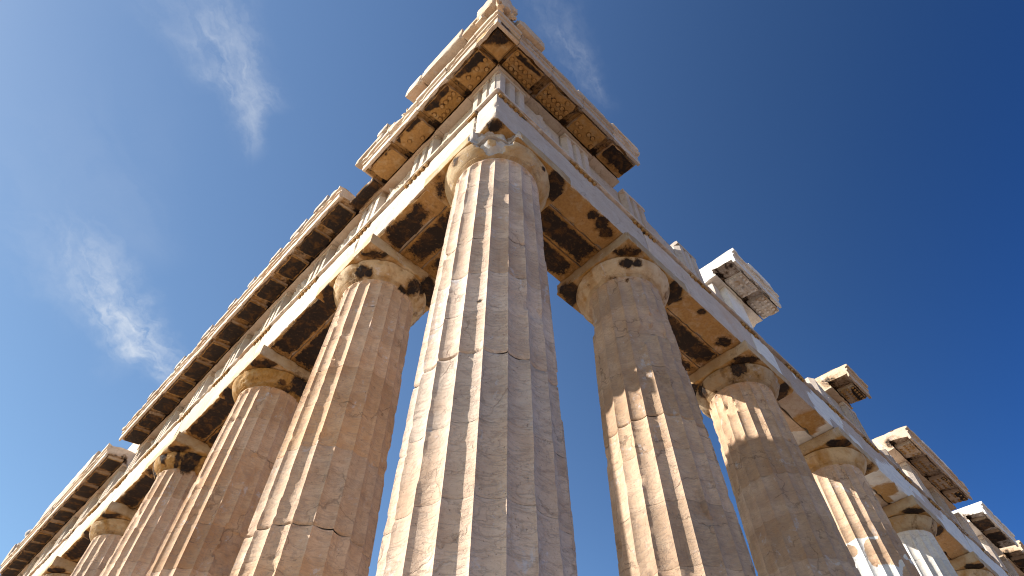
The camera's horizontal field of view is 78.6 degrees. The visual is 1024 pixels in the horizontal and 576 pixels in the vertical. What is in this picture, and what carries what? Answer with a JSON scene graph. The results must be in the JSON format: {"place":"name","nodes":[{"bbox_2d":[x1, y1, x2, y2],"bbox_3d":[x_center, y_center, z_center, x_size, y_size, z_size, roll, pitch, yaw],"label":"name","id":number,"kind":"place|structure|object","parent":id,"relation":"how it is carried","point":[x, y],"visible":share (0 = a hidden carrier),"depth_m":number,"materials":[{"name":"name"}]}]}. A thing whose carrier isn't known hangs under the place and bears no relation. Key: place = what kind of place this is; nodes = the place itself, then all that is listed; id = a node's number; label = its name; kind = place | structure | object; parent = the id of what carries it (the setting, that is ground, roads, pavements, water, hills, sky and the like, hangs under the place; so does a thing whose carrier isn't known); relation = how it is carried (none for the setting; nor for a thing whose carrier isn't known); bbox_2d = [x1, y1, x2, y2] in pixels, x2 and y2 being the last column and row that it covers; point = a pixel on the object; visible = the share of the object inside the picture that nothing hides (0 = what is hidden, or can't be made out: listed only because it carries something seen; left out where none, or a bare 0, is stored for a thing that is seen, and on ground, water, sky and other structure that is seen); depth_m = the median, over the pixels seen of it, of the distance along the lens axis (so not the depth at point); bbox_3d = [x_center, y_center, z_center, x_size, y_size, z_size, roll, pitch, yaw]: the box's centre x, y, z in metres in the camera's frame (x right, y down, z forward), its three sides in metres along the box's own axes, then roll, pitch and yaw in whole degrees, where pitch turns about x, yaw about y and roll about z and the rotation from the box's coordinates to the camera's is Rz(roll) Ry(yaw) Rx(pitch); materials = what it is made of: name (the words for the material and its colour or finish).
{"place":"outdoors","nodes":[
{"label":"outdoors","id":0,"kind":"place"},
{"bbox_2d":[4,548,31,574],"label":"cornice block","id":1,"kind":"structure","parent":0,"point":[13,563],"depth_m":26.02,"materials":[{"name":"stone"}]},
{"bbox_2d":[20,529,47,557],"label":"cornice block","id":2,"kind":"structure","parent":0,"point":[32,546],"depth_m":25.20,"materials":[{"name":"stone"}]},
{"bbox_2d":[38,507,67,538],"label":"cornice block","id":3,"kind":"structure","parent":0,"point":[57,527],"depth_m":24.34,"materials":[{"name":"stone"}]},
{"bbox_2d":[59,484,89,516],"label":"cornice block","id":4,"kind":"structure","parent":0,"point":[73,502],"depth_m":23.40,"materials":[{"name":"stone"}]},
{"bbox_2d":[82,458,113,492],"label":"cornice block","id":5,"kind":"structure","parent":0,"point":[97,476],"depth_m":22.46,"materials":[{"name":"stone"}]},
{"bbox_2d":[128,443,139,453],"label":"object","id":6,"kind":"structure","parent":0,"point":[133,447],"depth_m":23.51,"materials":[{"name":"stone"}]},
{"bbox_2d":[39,451,100,521],"bbox_3d":[-17.161,8.117,24.794,0.968,0.900,5.003,38,-61,-25],"label":"gable stone","id":7,"kind":"object","parent":6,"relation":"attached to","point":[80,473],"visible":0.23,"depth_m":24.19,"materials":[{"name":"stone"}]},
{"bbox_2d":[133,398,168,437],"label":"cornice block","id":8,"kind":"structure","parent":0,"point":[152,419],"depth_m":20.60,"materials":[{"name":"stone"}]},
{"bbox_2d":[194,327,233,370],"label":"cornice block","id":9,"kind":"structure","parent":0,"point":[217,351],"depth_m":18.74,"materials":[{"name":"stone"}]},
{"bbox_2d":[270,239,313,291],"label":"cornice block","id":10,"kind":"structure","parent":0,"point":[295,267],"depth_m":16.87,"materials":[{"name":"stone"}]},
{"bbox_2d":[314,186,361,244],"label":"cornice block","id":11,"kind":"structure","parent":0,"point":[338,214],"depth_m":15.92,"materials":[{"name":"stone"}]},
{"bbox_2d":[362,130,413,192],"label":"cornice block","id":12,"kind":"structure","parent":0,"point":[388,163],"depth_m":15.03,"materials":[{"name":"stone"}]},
{"bbox_2d":[355,133,384,177],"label":"eaves slab","id":13,"kind":"structure","parent":12,"relation":"on","point":[359,163],"depth_m":15.53,"materials":[{"name":"stone"}]},
{"bbox_2d":[0,0,1023,575],"label":"sky","id":14,"kind":"structure","parent":0,"point":[865,158],"materials":[{"name":"blue"}]},
{"bbox_3d":[19.234,12.550,23.916,4.708,1.355,1.830,38,-61,-25],"label":"architrave beam","id":15,"kind":"object","parent":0,"visible":0},
{"bbox_2d":[978,535,1005,568],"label":"triglyph","id":16,"kind":"object","parent":15,"relation":"on","point":[987,545],"visible":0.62,"depth_m":23.88,"materials":[{"name":"grey stone"}]},
{"bbox_2d":[952,501,1018,555],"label":"cornice block","id":17,"kind":"structure","parent":16,"relation":"on","point":[987,524],"depth_m":24.12,"materials":[{"name":"white stone"}]},
{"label":"triglyph","id":18,"kind":"object","parent":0,"visible":0},
{"bbox_2d":[0,556,22,575],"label":"cornice block","id":19,"kind":"structure","parent":18,"relation":"on","point":[5,571],"depth_m":26.37,"materials":[{"name":"stone"}]},
{"bbox_3d":[14.365,7.352,21.723,1.302,1.351,0.327,38,-61,-25],"label":"metope","id":20,"kind":"object","parent":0,"visible":0},
{"bbox_2d":[872,426,943,481],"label":"cornice block","id":21,"kind":"structure","parent":20,"relation":"on","point":[910,448],"depth_m":21.44,"materials":[{"name":"stone"}]},
{"bbox_2d":[922,459,972,510],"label":"cornice block","id":22,"kind":"structure","parent":20,"relation":"on","point":[948,486],"depth_m":22.57,"materials":[{"name":"stone"}]},
{"bbox_3d":[20.542,12.140,25.290,1.301,1.349,0.330,38,-61,-25],"label":"metope","id":23,"kind":"object","parent":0,"visible":0},
{"bbox_2d":[999,540,1023,575],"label":"cornice block","id":24,"kind":"structure","parent":23,"relation":"on","point":[1014,555],"depth_m":25.44,"materials":[{"name":"stone"}]},
{"bbox_3d":[1.873,22.358,16.500,39.084,1.606,33.925,38,-61,-25],"label":"stepped platform","id":25,"kind":"object","parent":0,"visible":0},
{"bbox_2d":[38,556,77,575],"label":"fluted column","id":26,"kind":"structure","parent":25,"relation":"on","point":[58,566],"depth_m":20.34,"materials":[{"name":"stone"}]},
{"bbox_2d":[27,529,73,575],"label":"architrave beam","id":27,"kind":"structure","parent":26,"relation":"on","point":[47,560],"depth_m":22.27,"materials":[{"name":"stone"}]},
{"bbox_2d":[51,517,77,549],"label":"triglyph","id":28,"kind":"object","parent":27,"relation":"on","point":[70,525],"visible":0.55,"depth_m":23.51,"materials":[{"name":"stone"}]},
{"bbox_2d":[48,495,78,526],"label":"cornice block","id":29,"kind":"structure","parent":28,"relation":"on","point":[61,513],"depth_m":23.84,"materials":[{"name":"stone"}]},
{"bbox_2d":[72,493,99,528],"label":"triglyph","id":30,"kind":"object","parent":27,"relation":"on","point":[92,502],"visible":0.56,"depth_m":22.55,"materials":[{"name":"stone"}]},
{"bbox_2d":[70,472,101,503],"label":"cornice block","id":31,"kind":"structure","parent":30,"relation":"on","point":[85,489],"depth_m":22.91,"materials":[{"name":"stone"}]},
{"bbox_2d":[57,474,126,562],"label":"architrave beam","id":32,"kind":"structure","parent":26,"relation":"on","point":[75,546],"depth_m":20.32,"materials":[{"name":"stone"}]},
{"bbox_2d":[97,467,125,503],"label":"triglyph","id":33,"kind":"object","parent":32,"relation":"on","point":[115,478],"visible":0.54,"depth_m":21.62,"materials":[{"name":"stone"}]},
{"bbox_2d":[93,443,135,477],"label":"cornice block","id":34,"kind":"structure","parent":33,"relation":"on","point":[111,458],"depth_m":22.01,"materials":[{"name":"stone"}]},
{"bbox_2d":[125,438,152,472],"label":"triglyph","id":35,"kind":"object","parent":32,"relation":"on","point":[143,448],"visible":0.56,"depth_m":20.71,"materials":[{"name":"stone"}]},
{"bbox_2d":[119,414,154,449],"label":"cornice block","id":36,"kind":"structure","parent":35,"relation":"on","point":[137,434],"depth_m":21.04,"materials":[{"name":"stone"}]},
{"bbox_2d":[70,501,137,575],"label":"fluted column","id":37,"kind":"structure","parent":25,"relation":"on","point":[105,528],"depth_m":18.33,"materials":[{"name":"stone"}]},
{"bbox_2d":[110,408,190,509],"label":"architrave beam","id":38,"kind":"structure","parent":37,"relation":"on","point":[134,488],"depth_m":18.46,"materials":[{"name":"stone"}]},
{"bbox_2d":[154,407,182,442],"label":"triglyph","id":39,"kind":"object","parent":38,"relation":"on","point":[172,418],"visible":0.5,"depth_m":19.76,"materials":[{"name":"stone"}]},
{"bbox_2d":[147,380,184,419],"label":"cornice block","id":40,"kind":"structure","parent":39,"relation":"on","point":[166,403],"depth_m":20.12,"materials":[{"name":"stone"}]},
{"bbox_2d":[174,403,189,422],"bbox_3d":[-10.006,3.941,19.297,0.453,1.351,1.299,38,-61,-25],"label":"metope","id":41,"kind":"object","parent":38,"relation":"on","point":[183,411],"visible":0.12,"depth_m":19.45,"materials":[{"name":"stone"}]},
{"bbox_2d":[162,364,198,405],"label":"cornice block","id":42,"kind":"structure","parent":41,"relation":"on","point":[183,387],"depth_m":19.67,"materials":[{"name":"stone"}]},
{"bbox_2d":[182,372,214,416],"bbox_3d":[-9.245,3.338,18.838,0.549,1.346,0.850,38,-61,-25],"label":"triglyph","id":43,"kind":"object","parent":38,"relation":"on","point":[203,386],"visible":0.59,"depth_m":18.80,"materials":[{"name":"stone"}]},
{"bbox_2d":[178,346,216,386],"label":"cornice block","id":44,"kind":"structure","parent":43,"relation":"on","point":[199,369],"depth_m":19.19,"materials":[{"name":"stone"}]},
{"bbox_2d":[99,431,210,575],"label":"fluted column","id":45,"kind":"structure","parent":25,"relation":"on","point":[173,467],"depth_m":15.67,"materials":[{"name":"stone"}]},
{"bbox_2d":[146,345,310,575],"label":"fluted column","id":46,"kind":"structure","parent":25,"relation":"on","point":[263,388],"depth_m":12.82,"materials":[{"name":"stone"}]},
{"bbox_2d":[176,325,271,447],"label":"architrave beam","id":47,"kind":"structure","parent":46,"relation":"on","point":[204,419],"depth_m":16.55,"materials":[{"name":"stone"}]},
{"bbox_2d":[220,334,252,375],"bbox_3d":[-7.752,2.108,17.904,0.551,1.345,0.850,38,-61,-25],"label":"triglyph","id":48,"kind":"object","parent":47,"relation":"on","point":[239,348],"visible":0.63,"depth_m":17.87,"materials":[{"name":"stone"}]},
{"bbox_2d":[212,305,253,350],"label":"cornice block","id":49,"kind":"structure","parent":48,"relation":"on","point":[235,331],"depth_m":18.25,"materials":[{"name":"stone"}]},
{"bbox_2d":[249,322,265,343],"bbox_3d":[-7.016,1.486,17.431,0.439,1.351,1.299,38,-61,-25],"label":"metope","id":50,"kind":"object","parent":47,"relation":"on","point":[257,333],"visible":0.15,"depth_m":17.72,"materials":[{"name":"stone"}]},
{"bbox_2d":[230,284,271,332],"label":"cornice block","id":51,"kind":"structure","parent":50,"relation":"on","point":[254,311],"depth_m":17.80,"materials":[{"name":"stone"}]},
{"bbox_2d":[261,292,292,331],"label":"triglyph","id":52,"kind":"object","parent":47,"relation":"on","point":[280,305],"visible":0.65,"depth_m":16.99,"materials":[{"name":"stone"}]},
{"bbox_2d":[249,261,294,309],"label":"cornice block","id":53,"kind":"structure","parent":52,"relation":"on","point":[273,289],"depth_m":17.32,"materials":[{"name":"stone"}]},
{"bbox_2d":[230,233,435,575],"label":"fluted column","id":54,"kind":"structure","parent":25,"relation":"on","point":[317,510],"depth_m":9.70,"materials":[{"name":"stone"}]},
{"bbox_2d":[255,222,370,371],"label":"architrave beam","id":55,"kind":"structure","parent":54,"relation":"on","point":[300,324],"depth_m":14.69,"materials":[{"name":"stone"}]},
{"bbox_2d":[306,244,336,284],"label":"triglyph","id":56,"kind":"object","parent":55,"relation":"on","point":[324,259],"visible":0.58,"depth_m":16.05,"materials":[{"name":"stone"}]},
{"bbox_2d":[291,213,339,265],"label":"cornice block","id":57,"kind":"structure","parent":56,"relation":"on","point":[313,241],"depth_m":16.38,"materials":[{"name":"stone"}]},
{"bbox_2d":[356,191,387,232],"bbox_3d":[-3.275,-1.582,15.101,0.550,1.346,0.849,38,-61,-25],"label":"triglyph","id":58,"kind":"object","parent":55,"relation":"on","point":[372,208],"visible":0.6,"depth_m":15.13,"materials":[{"name":"stone"}]},
{"bbox_2d":[350,177,388,213],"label":"cornice block","id":59,"kind":"structure","parent":58,"relation":"on","point":[368,193],"depth_m":15.50,"materials":[{"name":"stone"}]},
{"bbox_2d":[354,110,477,279],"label":"architrave beam","id":60,"kind":"structure","parent":54,"relation":"on","point":[408,219],"depth_m":12.94,"materials":[{"name":"stone"}]},
{"bbox_2d":[410,135,442,176],"bbox_3d":[-1.834,-2.769,14.199,0.552,1.345,0.849,38,-61,-25],"label":"triglyph","id":61,"kind":"object","parent":60,"relation":"on","point":[428,150],"visible":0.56,"depth_m":14.22,"materials":[{"name":"stone"}]},
{"bbox_2d":[389,101,443,162],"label":"cornice block","id":62,"kind":"structure","parent":61,"relation":"on","point":[413,132],"depth_m":14.56,"materials":[{"name":"stone"}]},
{"bbox_2d":[441,107,472,143],"bbox_3d":[-1.130,-3.374,13.739,0.454,1.348,1.224,38,-61,-25],"label":"metope","id":63,"kind":"object","parent":60,"relation":"on","point":[457,124],"visible":0.15,"depth_m":14.00,"materials":[{"name":"stone"}]},
{"bbox_2d":[416,67,472,134],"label":"cornice block","id":64,"kind":"structure","parent":63,"relation":"on","point":[445,104],"depth_m":14.12,"materials":[{"name":"stone"}]},
{"bbox_2d":[376,131,577,575],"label":"fluted column","id":65,"kind":"structure","parent":25,"relation":"on","point":[481,484],"depth_m":6.61,"materials":[{"name":"stone"}]},
{"bbox_2d":[475,87,647,281],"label":"architrave beam","id":66,"kind":"structure","parent":65,"relation":"on","point":[586,216],"depth_m":12.82,"materials":[{"name":"grey stone"}]},
{"bbox_2d":[472,74,495,111],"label":"triglyph","id":67,"kind":"object","parent":66,"relation":"on","point":[480,95],"visible":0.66,"depth_m":13.35,"materials":[{"name":"stone"}]},
{"bbox_2d":[445,35,510,101],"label":"cornice block","id":68,"kind":"structure","parent":67,"relation":"on","point":[471,65],"depth_m":13.67,"materials":[{"name":"stone"}]},
{"bbox_2d":[489,69,525,111],"bbox_3d":[-0.171,-3.957,13.294,0.848,1.345,0.550,38,-61,-25],"label":"triglyph","id":69,"kind":"object","parent":66,"relation":"on","point":[509,88],"visible":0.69,"depth_m":13.32,"materials":[{"name":"grey stone"}]},
{"bbox_2d":[494,35,553,102],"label":"cornice block","id":70,"kind":"structure","parent":69,"relation":"on","point":[526,64],"depth_m":13.65,"materials":[{"name":"grey stone"}]},
{"bbox_2d":[474,9,521,82],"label":"cornice block","id":71,"kind":"structure","parent":70,"relation":"on","point":[498,34],"depth_m":13.33,"materials":[{"name":"stone"}]},
{"bbox_3d":[-1.091,-4.727,14.560,1.068,0.378,3.255,38,-61,-25],"label":"gable ledge","id":72,"kind":"object","parent":71,"relation":"on","visible":0},
{"bbox_2d":[405,75,427,102],"bbox_3d":[-1.947,-4.597,15.434,1.226,0.630,0.616,38,-61,-25],"label":"gable stone","id":73,"kind":"object","parent":72,"relation":"on","point":[418,87],"visible":0.2,"depth_m":15.01,"materials":[{"name":"stone"}]},
{"bbox_2d":[421,29,467,85],"bbox_3d":[-1.222,-5.137,14.900,1.226,0.715,1.468,38,-61,-25],"label":"gable stone","id":74,"kind":"object","parent":72,"relation":"on","point":[447,54],"visible":0.32,"depth_m":14.48,"materials":[{"name":"stone"}]},
{"bbox_2d":[462,0,514,40],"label":"gable stone","id":75,"kind":"object","parent":72,"relation":"on","point":[488,11],"visible":0.18,"depth_m":13.82,"materials":[{"name":"stone"}]},
{"bbox_2d":[475,0,517,27],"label":"corner stone","id":76,"kind":"object","parent":72,"relation":"on","point":[507,8],"visible":0.45,"depth_m":13.64,"materials":[{"name":"stone"}]},
{"bbox_2d":[514,20,544,51],"bbox_3d":[0.158,-5.428,14.107,0.827,0.545,0.885,38,-61,-25],"label":"gutter stone","id":77,"kind":"object","parent":72,"relation":"on","point":[531,36],"visible":0.35,"depth_m":13.77,"materials":[{"name":"stone"}]},
{"bbox_2d":[524,103,558,143],"bbox_3d":[0.581,-3.385,13.719,1.225,1.348,0.432,38,-61,-25],"label":"metope","id":78,"kind":"object","parent":66,"relation":"on","point":[540,122],"visible":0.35,"depth_m":13.82,"materials":[{"name":"grey stone"}]},
{"bbox_2d":[525,66,583,133],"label":"cornice block","id":79,"kind":"structure","parent":78,"relation":"on","point":[555,101],"depth_m":14.09,"materials":[{"name":"grey stone"}]},
{"bbox_2d":[559,133,590,174],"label":"triglyph","id":80,"kind":"object","parent":66,"relation":"on","point":[573,149],"visible":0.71,"depth_m":14.16,"materials":[{"name":"grey stone"}]},
{"bbox_2d":[557,97,613,160],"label":"cornice block","id":81,"kind":"structure","parent":80,"relation":"on","point":[588,128],"depth_m":14.50,"materials":[{"name":"grey stone"}]},
{"bbox_2d":[589,166,619,201],"bbox_3d":[2.036,-2.201,14.602,1.225,1.351,0.328,38,-61,-25],"label":"metope","id":82,"kind":"object","parent":66,"relation":"on","point":[605,184],"visible":0.16,"depth_m":14.83,"materials":[{"name":"grey stone"}]},
{"bbox_2d":[589,127,639,187],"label":"cornice block","id":83,"kind":"structure","parent":82,"relation":"on","point":[612,160],"depth_m":14.94,"materials":[{"name":"grey stone"}]},
{"bbox_2d":[557,232,755,575],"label":"fluted column","id":84,"kind":"structure","parent":25,"relation":"on","point":[673,511],"depth_m":9.61,"materials":[{"name":"stone"}]},
{"bbox_2d":[689,340,860,575],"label":"fluted column","id":85,"kind":"structure","parent":25,"relation":"on","point":[741,389],"depth_m":12.67,"materials":[{"name":"stone"}]},
{"bbox_2d":[631,218,756,375],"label":"architrave beam","id":86,"kind":"structure","parent":85,"relation":"on","point":[704,319],"depth_m":14.58,"materials":[{"name":"grey stone"}]},
{"bbox_2d":[618,189,649,230],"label":"triglyph","id":87,"kind":"object","parent":86,"relation":"on","point":[629,203],"visible":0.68,"depth_m":15.00,"materials":[{"name":"grey stone"}]},
{"bbox_2d":[670,241,703,281],"bbox_3d":[4.354,-0.450,15.907,0.850,1.344,0.549,38,-61,-25],"label":"triglyph","id":88,"kind":"object","parent":86,"relation":"on","point":[685,256],"visible":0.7,"depth_m":15.89,"materials":[{"name":"grey stone"}]},
{"bbox_2d":[740,321,844,445],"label":"architrave beam","id":89,"kind":"structure","parent":85,"relation":"on","point":[808,412],"depth_m":16.35,"materials":[{"name":"grey stone"}]},
{"bbox_2d":[719,287,752,327],"bbox_3d":[5.899,0.746,16.799,0.844,1.346,0.549,38,-61,-25],"label":"triglyph","id":90,"kind":"object","parent":89,"relation":"on","point":[732,301],"visible":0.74,"depth_m":16.76,"materials":[{"name":"white stone"}]},
{"bbox_2d":[699,248,780,327],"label":"cornice block","id":91,"kind":"structure","parent":90,"relation":"on","point":[743,283],"depth_m":17.20,"materials":[{"name":"white stone"}]},
{"bbox_2d":[799,427,920,575],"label":"fluted column","id":92,"kind":"structure","parent":25,"relation":"on","point":[841,463],"depth_m":15.39,"materials":[{"name":"stone"}]},
{"bbox_2d":[827,403,914,507],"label":"architrave beam","id":93,"kind":"structure","parent":92,"relation":"on","point":[887,482],"depth_m":18.15,"materials":[{"name":"grey stone"}]},
{"bbox_2d":[818,384,844,415],"bbox_3d":[9.732,3.765,19.046,1.302,1.345,0.327,38,-61,-25],"label":"metope","id":94,"kind":"object","parent":93,"relation":"on","point":[836,405],"visible":0.17,"depth_m":19.29,"materials":[{"name":"grey stone"}]},
{"bbox_2d":[815,364,871,409],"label":"cornice block","id":95,"kind":"structure","parent":94,"relation":"on","point":[846,384],"depth_m":19.61,"materials":[{"name":"stone"}]},
{"bbox_2d":[838,401,871,442],"bbox_3d":[10.531,4.336,19.474,0.849,1.346,0.549,38,-61,-25],"label":"triglyph","id":96,"kind":"object","parent":93,"relation":"on","point":[850,414],"visible":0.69,"depth_m":19.43,"materials":[{"name":"grey stone"}]},
{"bbox_2d":[882,495,957,575],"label":"fluted column","id":97,"kind":"structure","parent":25,"relation":"on","point":[917,526],"depth_m":17.97,"materials":[{"name":"white stone"}]},
{"bbox_2d":[896,469,972,559],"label":"architrave beam","id":98,"kind":"structure","parent":97,"relation":"on","point":[952,542],"depth_m":19.96,"materials":[{"name":"grey stone"}]},
{"bbox_2d":[899,461,931,497],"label":"triglyph","id":99,"kind":"object","parent":98,"relation":"on","point":[908,470],"visible":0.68,"depth_m":21.25,"materials":[{"name":"grey stone"}]},
{"bbox_2d":[929,488,960,526],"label":"triglyph","id":100,"kind":"object","parent":98,"relation":"on","point":[938,499],"visible":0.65,"depth_m":22.10,"materials":[{"name":"grey stone"}]},
{"bbox_2d":[949,551,998,575],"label":"fluted column","id":101,"kind":"structure","parent":25,"relation":"on","point":[972,563],"depth_m":19.93,"materials":[{"name":"stone"}]},
{"bbox_2d":[956,524,1009,575],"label":"architrave beam","id":102,"kind":"structure","parent":101,"relation":"on","point":[986,557],"depth_m":21.77,"materials":[{"name":"grey stone"}]},
{"bbox_2d":[954,512,982,545],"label":"triglyph","id":103,"kind":"object","parent":102,"relation":"on","point":[963,522],"visible":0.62,"depth_m":23.00,"materials":[{"name":"grey stone"}]},
{"bbox_3d":[-17.787,15.419,18.919,2.005,10.426,2.003,38,-61,-25],"label":"fluted column","id":104,"kind":"object","parent":25,"relation":"on","visible":0},
{"bbox_3d":[-18.917,12.790,24.320,1.830,1.354,4.092,38,-61,-25],"label":"architrave beam","id":105,"kind":"object","parent":104,"relation":"on","visible":0},
{"bbox_2d":[22,558,37,575],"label":"triglyph","id":106,"kind":"object","parent":105,"relation":"on","point":[30,566],"visible":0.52,"depth_m":25.33,"materials":[{"name":"stone"}]},
{"bbox_2d":[13,538,39,564],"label":"cornice block","id":107,"kind":"structure","parent":106,"relation":"on","point":[23,554],"depth_m":25.59,"materials":[{"name":"stone"}]},
{"bbox_2d":[31,540,54,570],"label":"triglyph","id":108,"kind":"object","parent":105,"relation":"on","point":[47,549],"visible":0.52,"depth_m":24.44,"materials":[{"name":"stone"}]},
{"bbox_2d":[28,519,57,547],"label":"cornice block","id":109,"kind":"structure","parent":108,"relation":"on","point":[41,536],"depth_m":24.77,"materials":[{"name":"stone"}]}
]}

